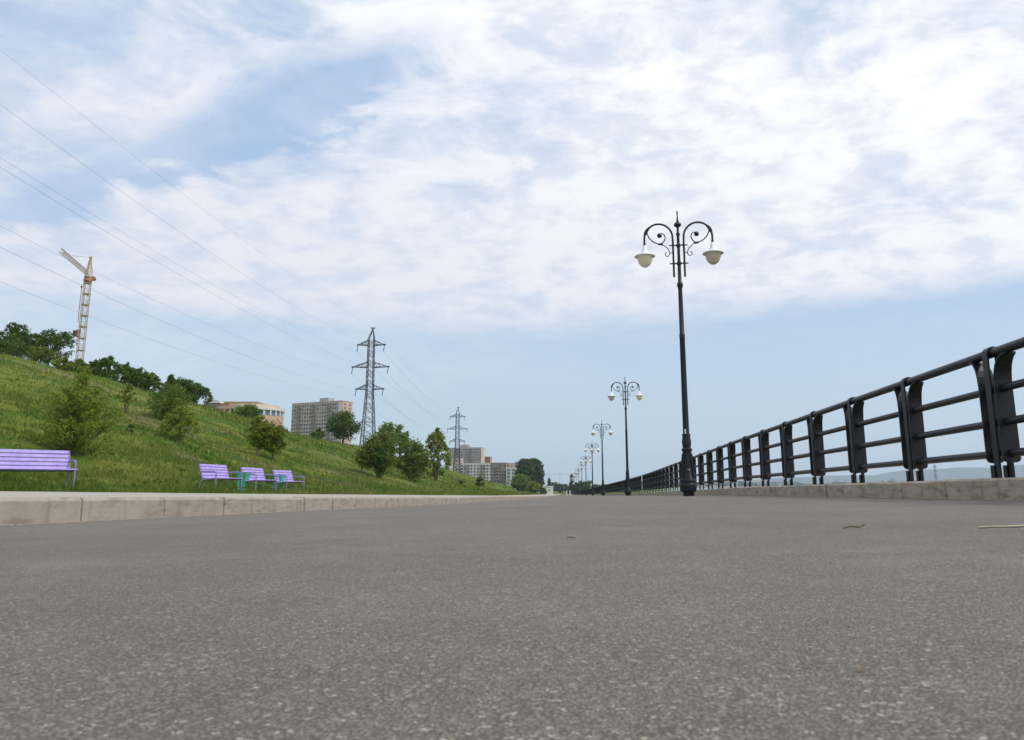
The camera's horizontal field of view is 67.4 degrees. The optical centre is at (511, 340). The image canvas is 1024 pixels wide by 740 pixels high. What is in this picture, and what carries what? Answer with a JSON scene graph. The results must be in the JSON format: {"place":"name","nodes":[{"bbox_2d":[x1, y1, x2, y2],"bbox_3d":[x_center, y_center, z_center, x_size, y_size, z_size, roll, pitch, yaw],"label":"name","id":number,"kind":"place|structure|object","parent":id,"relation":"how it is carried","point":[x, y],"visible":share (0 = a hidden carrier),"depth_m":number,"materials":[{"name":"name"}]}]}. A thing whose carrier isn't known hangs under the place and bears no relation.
{"place":"outdoors","nodes":[
{"label":"outdoors","id":0,"kind":"place"},
{"bbox_2d":[0,491,559,496],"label":"pavement","id":1,"kind":"structure","parent":0,"point":[55,494],"depth_m":12.35,"materials":[{"name":"beige concrete"}]},
{"bbox_2d":[0,351,674,495],"bbox_3d":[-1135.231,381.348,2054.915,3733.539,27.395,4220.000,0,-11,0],"label":"ground","id":2,"kind":"structure","parent":0,"point":[15,441],"depth_m":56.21,"materials":[{"name":"green plant"}]},
{"bbox_2d":[0,330,23,349],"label":"tree","id":3,"kind":"object","parent":2,"relation":"on","point":[6,337],"visible":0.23,"depth_m":90.14,"materials":[{"name":"green plant"}]},
{"bbox_2d":[2,322,34,346],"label":"oak tree","id":4,"kind":"object","parent":2,"relation":"on","point":[23,334],"visible":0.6,"depth_m":96.61,"materials":[{"name":"green plant"}]},
{"bbox_2d":[0,339,39,358],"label":"bush","id":5,"kind":"object","parent":2,"relation":"on","point":[5,346],"visible":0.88,"depth_m":86.56,"materials":[{"name":"green plant"}]},
{"bbox_2d":[0,449,76,485],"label":"park bench","id":6,"kind":"object","parent":2,"relation":"on","point":[53,460],"visible":0.91,"depth_m":18.23,"materials":[{"name":"purple paint"}]},
{"bbox_2d":[14,345,68,363],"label":"bush","id":7,"kind":"object","parent":2,"relation":"on","point":[46,351],"visible":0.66,"depth_m":90.73,"materials":[{"name":"green plant"}]},
{"bbox_2d":[25,328,77,365],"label":"oak tree","id":8,"kind":"object","parent":2,"relation":"on","point":[45,338],"visible":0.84,"depth_m":99.35,"materials":[{"name":"green plant"}]},
{"bbox_2d":[51,356,74,370],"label":"bush","id":9,"kind":"object","parent":2,"relation":"on","point":[56,363],"visible":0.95,"depth_m":85.28,"materials":[{"name":"green plant"}]},
{"bbox_2d":[59,248,95,360],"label":"tower crane","id":10,"kind":"object","parent":2,"relation":"on","point":[87,279],"visible":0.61,"depth_m":243.28,"materials":[{"name":"white metal"}]},
{"bbox_2d":[28,366,130,454],"bbox_3d":[-16.947,2.812,30.067,3.592,3.791,4.157,3,-11,-14],"label":"young tree","id":11,"kind":"object","parent":2,"relation":"on","point":[82,413],"visible":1,"depth_m":29.75,"materials":[{"name":"green plant"}]},
{"bbox_2d":[70,358,92,373],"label":"bush","id":12,"kind":"object","parent":2,"relation":"on","point":[80,362],"visible":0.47,"depth_m":98.22,"materials":[{"name":"green plant"}]},
{"bbox_2d":[89,358,109,377],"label":"bush","id":13,"kind":"object","parent":2,"relation":"on","point":[96,367],"visible":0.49,"depth_m":101.31,"materials":[{"name":"green plant"}]},
{"bbox_2d":[94,355,129,380],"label":"bush","id":14,"kind":"object","parent":2,"relation":"on","point":[107,362],"visible":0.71,"depth_m":104.44,"materials":[{"name":"green plant"}]},
{"bbox_2d":[116,383,136,412],"bbox_3d":[-29.851,4.505,59.587,1.560,2.504,1.521,-2,-11,9],"label":"sapling","id":15,"kind":"object","parent":2,"relation":"on","point":[128,397],"visible":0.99,"depth_m":59.58,"materials":[{"name":"green plant"}]},
{"bbox_2d":[109,362,146,385],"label":"bush","id":16,"kind":"object","parent":2,"relation":"on","point":[136,378],"visible":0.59,"depth_m":108.62,"materials":[{"name":"green plant"}]},
{"bbox_2d":[125,424,133,431],"bbox_3d":[-21.255,4.923,42.721,0.360,0.630,0.490,-1,-11,5],"label":"sapling","id":17,"kind":"object","parent":2,"relation":"on","point":[131,426],"visible":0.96,"depth_m":42.74,"materials":[{"name":"green plant"}]},
{"bbox_2d":[128,366,154,388],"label":"bush","id":18,"kind":"object","parent":2,"relation":"on","point":[145,374],"visible":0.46,"depth_m":112.59,"materials":[{"name":"green plant"}]},
{"bbox_2d":[141,372,163,391],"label":"bush","id":19,"kind":"object","parent":2,"relation":"on","point":[155,382],"visible":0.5,"depth_m":115.50,"materials":[{"name":"green plant"}]},
{"bbox_2d":[144,382,192,421],"bbox_3d":[-27.576,5.037,61.721,3.527,3.491,3.769,7,-13,-33],"label":"young tree","id":20,"kind":"object","parent":2,"relation":"on","point":[173,400],"visible":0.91,"depth_m":61.25,"materials":[{"name":"green plant"}]},
{"bbox_2d":[159,374,182,396],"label":"tree","id":21,"kind":"object","parent":2,"relation":"on","point":[171,379],"visible":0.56,"depth_m":116.50,"materials":[{"name":"green plant"}]},
{"bbox_2d":[160,405,203,441],"bbox_3d":[-19.514,4.930,44.985,2.360,2.423,2.337,-9,-14,40],"label":"bush","id":22,"kind":"object","parent":2,"relation":"on","point":[185,418],"visible":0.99,"depth_m":44.91,"materials":[{"name":"green plant"}]},
{"bbox_2d":[164,377,201,399],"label":"bush","id":23,"kind":"object","parent":2,"relation":"on","point":[190,385],"visible":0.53,"depth_m":122.64,"materials":[{"name":"green plant"}]},
{"bbox_2d":[188,382,213,403],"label":"bush","id":24,"kind":"object","parent":2,"relation":"on","point":[203,392],"visible":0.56,"depth_m":126.68,"materials":[{"name":"green plant"}]},
{"bbox_2d":[203,400,224,408],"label":"pavilion","id":25,"kind":"structure","parent":2,"relation":"on","point":[215,403],"depth_m":259.86,"materials":[{"name":"white concrete"}]},
{"bbox_2d":[199,464,242,490],"bbox_3d":[-9.942,4.754,26.207,0.643,1.060,2.000,-1,-11,6],"label":"park bench","id":26,"kind":"object","parent":2,"relation":"on","point":[219,472],"visible":0.92,"depth_m":26.25,"materials":[{"name":"purple wood"}]},
{"bbox_2d":[219,403,242,413],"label":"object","id":27,"kind":"object","parent":2,"relation":"on","point":[231,407],"visible":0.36,"depth_m":225.47,"materials":[{"name":"beige concrete"}]},
{"bbox_2d":[233,471,250,489],"bbox_3d":[-9.977,5.194,28.422,0.486,0.710,0.460,-2,-11,12],"label":"litter bin","id":28,"kind":"object","parent":2,"relation":"on","point":[245,476],"visible":0.77,"depth_m":28.30,"materials":[{"name":"green metal"}]},
{"bbox_2d":[233,403,262,418],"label":"tree","id":29,"kind":"object","parent":2,"relation":"on","point":[252,411],"visible":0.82,"depth_m":142.00,"materials":[{"name":"green plant"}]},
{"bbox_2d":[221,401,284,425],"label":"curved building","id":30,"kind":"structure","parent":2,"relation":"on","point":[272,412],"depth_m":259.36,"materials":[{"name":"concrete"}]},
{"bbox_2d":[240,467,276,490],"bbox_3d":[-9.636,5.369,29.246,0.643,1.060,2.000,-1,-11,6],"label":"park bench","id":31,"kind":"object","parent":2,"relation":"on","point":[254,477],"visible":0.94,"depth_m":29.46,"materials":[{"name":"purple wood"}]},
{"bbox_2d":[244,415,275,455],"bbox_3d":[-17.918,6.843,54.533,2.137,3.144,2.149,-6,-12,31],"label":"young tree","id":32,"kind":"object","parent":2,"relation":"on","point":[256,428],"visible":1,"depth_m":54.26,"materials":[{"name":"green plant"}]},
{"bbox_2d":[0,355,533,493],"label":"weeds","id":33,"kind":"object","parent":2,"relation":"on","point":[146,481],"visible":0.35,"depth_m":36.27,"materials":[{"name":"green plant"}]},
{"bbox_2d":[259,419,289,459],"bbox_3d":[-17.261,7.191,55.191,2.436,3.184,2.258,-3,-11,16],"label":"young tree","id":34,"kind":"object","parent":2,"relation":"on","point":[280,432],"visible":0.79,"depth_m":54.97,"materials":[{"name":"green plant"}]},
{"bbox_2d":[273,474,285,489],"bbox_3d":[-9.661,5.863,31.756,0.486,0.710,0.460,-2,-11,12],"label":"litter bin","id":35,"kind":"object","parent":2,"relation":"on","point":[280,479],"visible":0.45,"depth_m":31.64,"materials":[{"name":"teal metal"}]},
{"bbox_2d":[273,470,304,489],"bbox_3d":[-9.349,5.954,32.138,0.643,1.060,2.000,-1,-11,6],"label":"park bench","id":36,"kind":"object","parent":2,"relation":"on","point":[289,476],"visible":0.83,"depth_m":32.27,"materials":[{"name":"purple wood"}]},
{"bbox_2d":[310,428,325,439],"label":"bush","id":37,"kind":"object","parent":2,"relation":"on","point":[316,433],"visible":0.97,"depth_m":176.54,"materials":[{"name":"green plant"}]},
{"bbox_2d":[291,398,352,444],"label":"apartment block","id":38,"kind":"structure","parent":2,"relation":"on","point":[307,418],"depth_m":611.24,"materials":[{"name":"beige concrete"}]},
{"bbox_2d":[291,419,349,439],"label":"window","id":39,"kind":"structure","parent":38,"relation":"in","point":[322,419],"depth_m":611.01,"materials":[{"name":"grey glass"}]},
{"bbox_2d":[325,409,363,443],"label":"tree","id":40,"kind":"object","parent":2,"relation":"on","point":[342,424],"visible":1,"depth_m":192.40,"materials":[{"name":"green plant"}]},
{"bbox_2d":[355,446,369,473],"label":"young tree","id":41,"kind":"object","parent":2,"relation":"on","point":[360,460],"visible":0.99,"depth_m":80.25,"materials":[{"name":"green plant"}]},
{"bbox_2d":[351,327,389,446],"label":"pylon","id":42,"kind":"object","parent":2,"relation":"on","point":[372,377],"visible":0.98,"depth_m":201.05,"materials":[{"name":"grey metal"}]},
{"bbox_2d":[1,50,347,312],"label":"power cable","id":43,"kind":"object","parent":42,"relation":"attached to","point":[160,176],"visible":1,"depth_m":92.61,"materials":[{"name":"grey metal"}]},
{"bbox_2d":[4,283,351,395],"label":"power cable","id":44,"kind":"object","parent":42,"relation":"attached to","point":[148,338],"visible":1,"depth_m":95.08,"materials":[{"name":"grey metal"}]},
{"bbox_2d":[1,158,356,351],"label":"power cable","id":45,"kind":"object","parent":42,"relation":"attached to","point":[172,261],"visible":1,"depth_m":104.72,"materials":[{"name":"grey metal"}]},
{"bbox_2d":[0,104,371,346],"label":"power cable","id":46,"kind":"object","parent":42,"relation":"attached to","point":[144,207],"visible":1,"depth_m":82.39,"materials":[{"name":"grey plastic"}]},
{"bbox_2d":[0,247,380,395],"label":"power cable","id":47,"kind":"object","parent":42,"relation":"attached to","point":[160,320],"visible":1,"depth_m":86.82,"materials":[{"name":"grey plastic"}]},
{"bbox_2d":[35,243,345,372],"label":"power cable","id":48,"kind":"object","parent":42,"relation":"attached to","point":[159,302],"visible":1,"depth_m":102.02,"materials":[{"name":"grey metal"}]},
{"bbox_2d":[2,168,383,372],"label":"power cable","id":49,"kind":"object","parent":42,"relation":"attached to","point":[163,265],"visible":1,"depth_m":85.24,"materials":[{"name":"grey metal"}]},
{"bbox_2d":[359,430,398,478],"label":"young tree","id":50,"kind":"object","parent":2,"relation":"on","point":[380,457],"visible":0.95,"depth_m":81.20,"materials":[{"name":"green plant"}]},
{"bbox_2d":[374,421,399,443],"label":"tree","id":51,"kind":"object","parent":2,"relation":"on","point":[389,428],"visible":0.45,"depth_m":180.52,"materials":[{"name":"green plant"}]},
{"bbox_2d":[392,424,410,453],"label":"tree","id":52,"kind":"object","parent":2,"relation":"on","point":[404,436],"visible":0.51,"depth_m":214.20,"materials":[{"name":"green plant"}]},
{"bbox_2d":[394,437,431,481],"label":"young tree","id":53,"kind":"object","parent":2,"relation":"on","point":[416,456],"visible":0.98,"depth_m":107.27,"materials":[{"name":"green plant"}]},
{"bbox_2d":[424,427,451,480],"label":"young tree","id":54,"kind":"object","parent":2,"relation":"on","point":[437,442],"visible":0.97,"depth_m":131.75,"materials":[{"name":"green plant"}]},
{"bbox_2d":[447,407,465,469],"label":"pylon","id":55,"kind":"object","parent":2,"relation":"on","point":[455,450],"visible":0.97,"depth_m":369.60,"materials":[{"name":"grey metal"}]},
{"bbox_2d":[449,458,463,471],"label":"apartment block","id":56,"kind":"structure","parent":2,"relation":"on","point":[457,462],"depth_m":761.89,"materials":[{"name":"beige concrete"}]},
{"bbox_2d":[447,445,484,462],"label":"apartment block","id":57,"kind":"structure","parent":2,"relation":"on","point":[468,454],"depth_m":894.73,"materials":[{"name":"grey concrete"}]},
{"bbox_2d":[460,463,490,481],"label":"apartment block","id":58,"kind":"structure","parent":2,"relation":"on","point":[482,470],"depth_m":752.45,"materials":[{"name":"white concrete"}]},
{"bbox_2d":[475,476,484,485],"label":"bush","id":59,"kind":"object","parent":2,"relation":"on","point":[478,483],"visible":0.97,"depth_m":179.54,"materials":[{"name":"green plant"}]},
{"bbox_2d":[485,457,491,462],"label":"apartment block","id":60,"kind":"structure","parent":2,"relation":"on","point":[488,459],"depth_m":950.06,"materials":[{"name":"beige concrete"}]},
{"bbox_2d":[491,463,507,484],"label":"apartment block","id":61,"kind":"structure","parent":2,"relation":"on","point":[498,473],"depth_m":691.06,"materials":[{"name":"brown concrete"}]},
{"bbox_2d":[506,467,516,479],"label":"apartment block","id":62,"kind":"structure","parent":2,"relation":"on","point":[510,472],"depth_m":680.70,"materials":[{"name":"white concrete"}]},
{"bbox_2d":[508,463,516,466],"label":"apartment block","id":63,"kind":"structure","parent":2,"relation":"on","point":[511,464],"depth_m":697.18,"materials":[{"name":"beige concrete"}]},
{"bbox_2d":[510,474,530,491],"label":"bush","id":64,"kind":"object","parent":2,"relation":"on","point":[521,482],"visible":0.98,"depth_m":322.31,"materials":[{"name":"green plant"}]},
{"bbox_2d":[514,458,535,490],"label":"poplar","id":65,"kind":"object","parent":2,"relation":"on","point":[525,466],"visible":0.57,"depth_m":411.56,"materials":[{"name":"green plant"}]},
{"bbox_2d":[526,481,540,492],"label":"bush","id":66,"kind":"object","parent":2,"relation":"on","point":[535,487],"visible":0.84,"depth_m":332.47,"materials":[{"name":"green plant"}]},
{"bbox_2d":[528,458,544,492],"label":"poplar","id":67,"kind":"object","parent":2,"relation":"on","point":[539,474],"visible":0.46,"depth_m":416.14,"materials":[{"name":"green plant"}]},
{"bbox_2d":[539,487,546,493],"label":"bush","id":68,"kind":"object","parent":2,"relation":"on","point":[542,490],"visible":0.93,"depth_m":411.40,"materials":[{"name":"green plant"}]},
{"bbox_2d":[546,486,553,493],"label":"shed","id":69,"kind":"structure","parent":2,"relation":"on","point":[549,489],"depth_m":461.57,"materials":[{"name":"white concrete"}]},
{"bbox_2d":[551,482,557,491],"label":"tree","id":70,"kind":"object","parent":2,"relation":"on","point":[554,485],"visible":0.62,"depth_m":804.30,"materials":[{"name":"green plant"}]},
{"bbox_2d":[555,482,564,492],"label":"tree","id":71,"kind":"object","parent":2,"relation":"on","point":[559,488],"visible":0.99,"depth_m":685.35,"materials":[{"name":"green plant"}]},
{"bbox_2d":[563,484,568,491],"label":"tree","id":72,"kind":"object","parent":2,"relation":"on","point":[566,486],"visible":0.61,"depth_m":744.03,"materials":[{"name":"green plant"}]},
{"bbox_2d":[567,474,573,493],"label":"tree","id":73,"kind":"object","parent":2,"relation":"on","point":[571,482],"visible":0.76,"depth_m":549.61,"materials":[{"name":"green plant"}]},
{"bbox_2d":[571,482,577,493],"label":"tree","id":74,"kind":"object","parent":2,"relation":"on","point":[575,483],"visible":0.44,"depth_m":509.65,"materials":[{"name":"green plant"}]},
{"bbox_2d":[576,481,587,490],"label":"tree","id":75,"kind":"object","parent":2,"relation":"on","point":[581,485],"visible":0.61,"depth_m":489.94,"materials":[{"name":"green plant"}]},
{"bbox_2d":[584,480,591,489],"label":"tree","id":76,"kind":"object","parent":2,"relation":"on","point":[589,483],"visible":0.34,"depth_m":490.57,"materials":[{"name":"green plant"}]},
{"bbox_2d":[0,494,1023,739],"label":"promenade","id":77,"kind":"structure","parent":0,"point":[718,618],"depth_m":0.65,"materials":[{"name":"asphalt"}]},
{"bbox_2d":[0,495,557,525],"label":"kerb","id":78,"kind":"structure","parent":77,"relation":"on","point":[28,510],"depth_m":6.12,"materials":[{"name":"concrete"}]},
{"bbox_2d":[2,495,1022,538],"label":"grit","id":79,"kind":"object","parent":77,"relation":"on","point":[440,504],"visible":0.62,"depth_m":5.67,"materials":[{"name":"grey gravel"}]},
{"bbox_2d":[574,469,579,494],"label":"street lamp","id":80,"kind":"object","parent":77,"relation":"on","point":[578,472],"visible":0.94,"depth_m":182.94,"materials":[{"name":"metal"}]},
{"bbox_2d":[577,463,586,494],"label":"street lamp","id":81,"kind":"object","parent":77,"relation":"on","point":[581,467],"visible":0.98,"depth_m":149.99,"materials":[{"name":"metal"}]},
{"bbox_2d":[580,456,591,494],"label":"street lamp","id":82,"kind":"object","parent":77,"relation":"on","point":[585,461],"visible":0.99,"depth_m":121.50,"materials":[{"name":"metal"}]},
{"bbox_2d":[584,444,599,494],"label":"street lamp","id":83,"kind":"object","parent":77,"relation":"on","point":[592,451],"visible":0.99,"depth_m":91.43,"materials":[{"name":"metal"}]},
{"bbox_2d":[591,421,612,495],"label":"street lamp","id":84,"kind":"object","parent":77,"relation":"on","point":[602,487],"visible":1,"depth_m":65.82,"materials":[{"name":"metal"}]},
{"bbox_2d":[608,381,643,495],"bbox_3d":[6.150,5.081,41.268,1.964,6.362,0.464,-2,-11,9],"label":"street lamp","id":85,"kind":"object","parent":77,"relation":"on","point":[611,396],"visible":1,"depth_m":41.38,"materials":[{"name":"metal"}]},
{"bbox_2d":[635,211,723,495],"bbox_3d":[3.745,0.168,16.855,1.964,6.362,0.464,-2,-11,9],"label":"street lamp","id":86,"kind":"object","parent":77,"relation":"on","point":[644,258],"visible":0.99,"depth_m":16.95,"materials":[{"name":"metal"}]},
{"bbox_2d":[575,477,1023,500],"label":"concrete footing","id":87,"kind":"object","parent":77,"relation":"on","point":[1008,489],"visible":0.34,"depth_m":6.74,"materials":[{"name":"grey concrete"}]},
{"bbox_2d":[575,475,641,493],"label":"railing","id":88,"kind":"object","parent":87,"relation":"on","point":[635,484],"visible":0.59,"depth_m":60.17,"materials":[{"name":"black metal"}]},
{"bbox_2d":[642,337,1023,491],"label":"railing","id":89,"kind":"object","parent":87,"relation":"on","point":[994,394],"visible":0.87,"depth_m":7.07,"materials":[{"name":"black metal"}]},
{"bbox_2d":[843,524,864,528],"bbox_3d":[0.876,0.475,1.969,0.057,0.012,0.013,0,-11,0],"label":"twig","id":90,"kind":"object","parent":77,"relation":"on","point":[855,526],"visible":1,"depth_m":1.97,"materials":[{"name":"brown wood"}]},
{"bbox_2d":[0,0,1023,484],"label":"sky","id":91,"kind":"structure","parent":0,"point":[478,185],"materials":[{"name":"blue"}]},
{"bbox_2d":[545,485,717,491],"bbox_3d":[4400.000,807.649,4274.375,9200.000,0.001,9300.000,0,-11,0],"label":"river","id":92,"kind":"structure","parent":0,"point":[679,488],"depth_m":1760.82,"materials":[{"name":"blue liquid"}]},
{"bbox_2d":[567,484,783,487],"bbox_3d":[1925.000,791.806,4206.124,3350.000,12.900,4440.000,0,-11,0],"label":"bank","id":93,"kind":"structure","parent":0,"point":[714,486],"depth_m":2204.56,"materials":[{"name":"soil"}]},
{"bbox_2d":[697,479,903,485],"bbox_3d":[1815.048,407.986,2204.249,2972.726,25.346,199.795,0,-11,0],"label":"woodland","id":94,"kind":"object","parent":93,"relation":"on","point":[740,483],"visible":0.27,"depth_m":2217.72,"materials":[{"name":"green plant"}]},
{"bbox_2d":[669,465,1023,483],"bbox_3d":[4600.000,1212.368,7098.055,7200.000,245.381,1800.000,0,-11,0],"label":"hills","id":95,"kind":"structure","parent":0,"point":[959,473],"depth_m":6700.24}
]}

